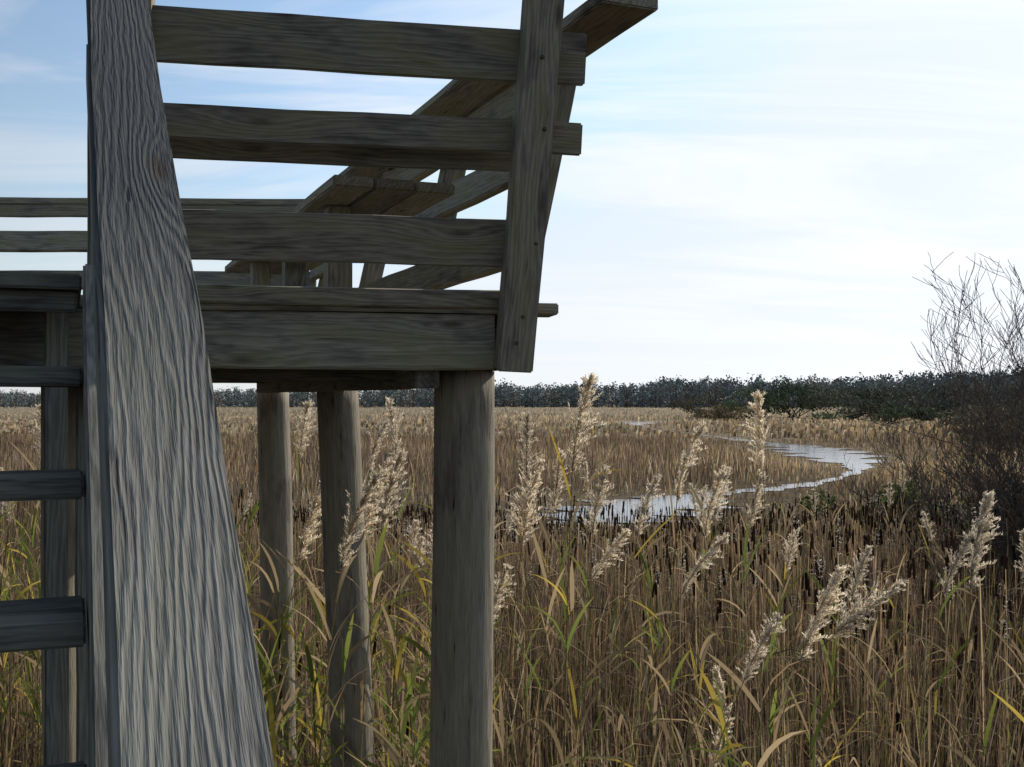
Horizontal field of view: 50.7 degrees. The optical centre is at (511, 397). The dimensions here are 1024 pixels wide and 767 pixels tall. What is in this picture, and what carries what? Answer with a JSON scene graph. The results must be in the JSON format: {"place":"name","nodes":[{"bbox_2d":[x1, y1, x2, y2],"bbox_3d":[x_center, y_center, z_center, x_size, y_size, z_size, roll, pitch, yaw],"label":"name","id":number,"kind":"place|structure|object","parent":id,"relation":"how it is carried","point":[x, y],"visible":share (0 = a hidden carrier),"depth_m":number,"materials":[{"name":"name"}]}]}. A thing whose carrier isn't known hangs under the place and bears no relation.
{"place":"outdoors","nodes":[
{"label":"outdoors","id":0,"kind":"place"},
{"bbox_2d":[0,0,273,766],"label":"wooden staircase","id":1,"kind":"structure","parent":0,"point":[150,621],"depth_m":1.28,"materials":[{"name":"grey wood"}]},
{"bbox_2d":[0,399,1023,766],"bbox_3d":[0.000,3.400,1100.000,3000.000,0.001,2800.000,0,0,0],"label":"marsh ground","id":2,"kind":"structure","parent":0,"point":[790,493],"depth_m":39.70,"materials":[{"name":"beige plant"}]},
{"bbox_2d":[0,0,657,766],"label":"wooden observation deck","id":3,"kind":"structure","parent":2,"relation":"on","point":[494,114],"depth_m":3.36,"materials":[{"name":"grey wood"}]},
{"bbox_2d":[0,364,1022,407],"bbox_3d":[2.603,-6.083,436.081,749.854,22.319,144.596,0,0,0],"label":"distant tree line","id":4,"kind":"object","parent":2,"relation":"on","point":[662,393],"visible":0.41,"depth_m":390.39,"materials":[{"name":"green plant"}]},
{"bbox_2d":[0,371,1023,766],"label":"common reed stand","id":5,"kind":"object","parent":2,"relation":"on","point":[374,491],"visible":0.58,"depth_m":6.09,"materials":[{"name":"beige plant"}]},
{"bbox_2d":[231,485,1023,766],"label":"cattail stand","id":6,"kind":"object","parent":2,"relation":"on","point":[796,523],"visible":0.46,"depth_m":12.50,"materials":[{"name":"brown plant"}]},
{"bbox_2d":[668,395,732,418],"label":"shrub","id":7,"kind":"object","parent":2,"relation":"on","point":[686,406],"visible":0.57,"depth_m":174.31,"materials":[{"name":"green plant"}]},
{"bbox_2d":[542,419,890,525],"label":"water channel","id":8,"kind":"object","parent":2,"relation":"on","point":[832,455],"visible":0.58,"depth_m":42.57,"materials":[{"name":"grey liquid"}]},
{"bbox_2d":[689,404,753,420],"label":"shrub","id":9,"kind":"object","parent":2,"relation":"on","point":[719,412],"visible":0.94,"depth_m":149.41,"materials":[{"name":"green plant"}]},
{"bbox_2d":[718,387,791,418],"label":"shrub","id":10,"kind":"object","parent":2,"relation":"on","point":[730,403],"visible":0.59,"depth_m":168.34,"materials":[{"name":"green plant"}]},
{"bbox_2d":[745,380,839,419],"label":"shrub","id":11,"kind":"object","parent":2,"relation":"on","point":[788,390],"visible":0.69,"depth_m":163.82,"materials":[{"name":"green plant"}]},
{"bbox_2d":[799,387,900,420],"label":"shrub","id":12,"kind":"object","parent":2,"relation":"on","point":[850,414],"visible":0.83,"depth_m":158.91,"materials":[{"name":"green plant"}]},
{"bbox_2d":[840,384,927,418],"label":"shrub","id":13,"kind":"object","parent":2,"relation":"on","point":[859,393],"visible":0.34,"depth_m":170.30,"materials":[{"name":"green plant"}]},
{"bbox_2d":[806,404,964,424],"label":"shrub","id":14,"kind":"object","parent":2,"relation":"on","point":[889,412],"visible":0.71,"depth_m":132.66,"materials":[{"name":"green plant"}]},
{"bbox_2d":[797,475,1005,534],"bbox_3d":[8.855,2.605,24.373,5.180,1.625,2.976,0,0,0],"label":"evergreen shrub","id":15,"kind":"object","parent":2,"relation":"on","point":[809,502],"visible":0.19,"depth_m":24.16,"materials":[{"name":"green plant"}]},
{"bbox_2d":[813,428,1017,586],"bbox_3d":[7.845,1.926,18.999,4.415,2.973,2.391,0,0,37],"label":"bare shrub","id":16,"kind":"object","parent":2,"relation":"on","point":[863,496],"visible":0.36,"depth_m":19.47,"materials":[{"name":"brown plant"}]},
{"bbox_2d":[878,380,993,418],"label":"shrub","id":17,"kind":"object","parent":2,"relation":"on","point":[933,392],"visible":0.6,"depth_m":164.44,"materials":[{"name":"green plant"}]},
{"bbox_2d":[856,365,1023,624],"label":"bare shrub","id":18,"kind":"object","parent":2,"relation":"on","point":[931,511],"visible":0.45,"depth_m":15.96,"materials":[{"name":"brown plant"}]},
{"bbox_2d":[872,252,1023,555],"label":"bare shrub","id":19,"kind":"object","parent":2,"relation":"on","point":[974,434],"visible":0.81,"depth_m":14.65,"materials":[{"name":"brown plant"}]},
{"bbox_2d":[886,304,1023,538],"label":"bare shrub","id":20,"kind":"object","parent":2,"relation":"on","point":[946,416],"visible":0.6,"depth_m":18.16,"materials":[{"name":"brown plant"}]},
{"bbox_2d":[897,449,1023,649],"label":"bare shrub","id":21,"kind":"object","parent":2,"relation":"on","point":[995,545],"visible":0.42,"depth_m":13.53,"materials":[{"name":"brown plant"}]},
{"bbox_2d":[909,260,1023,506],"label":"bare shrub","id":22,"kind":"object","parent":2,"relation":"on","point":[988,398],"visible":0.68,"depth_m":15.91,"materials":[{"name":"brown plant"}]},
{"bbox_2d":[930,435,1023,593],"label":"bare shrub","id":23,"kind":"object","parent":2,"relation":"on","point":[1021,525],"visible":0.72,"depth_m":13.37,"materials":[{"name":"brown plant"}]},
{"bbox_2d":[939,404,1023,426],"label":"shrub","id":24,"kind":"object","parent":2,"relation":"on","point":[953,419],"visible":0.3,"depth_m":103.95,"materials":[{"name":"plant"}]},
{"bbox_2d":[941,376,1023,414],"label":"shrub","id":25,"kind":"object","parent":2,"relation":"on","point":[1005,398],"visible":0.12,"depth_m":160.56,"materials":[{"name":"green plant"}]},
{"bbox_2d":[949,422,1023,445],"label":"shrub","id":26,"kind":"object","parent":2,"relation":"on","point":[962,436],"visible":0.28,"depth_m":68.59,"materials":[{"name":"plant"}]},
{"bbox_2d":[0,0,1023,398],"label":"sky","id":27,"kind":"structure","parent":0,"point":[764,187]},
{"bbox_2d":[957,521,1021,599],"bbox_3d":[8.805,2.463,15.494,4.520,1.914,3.670,0,0,15],"label":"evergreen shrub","id":28,"kind":"object","parent":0,"point":[1004,556],"visible":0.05,"depth_m":15.66,"materials":[{"name":"green plant"}]}
]}

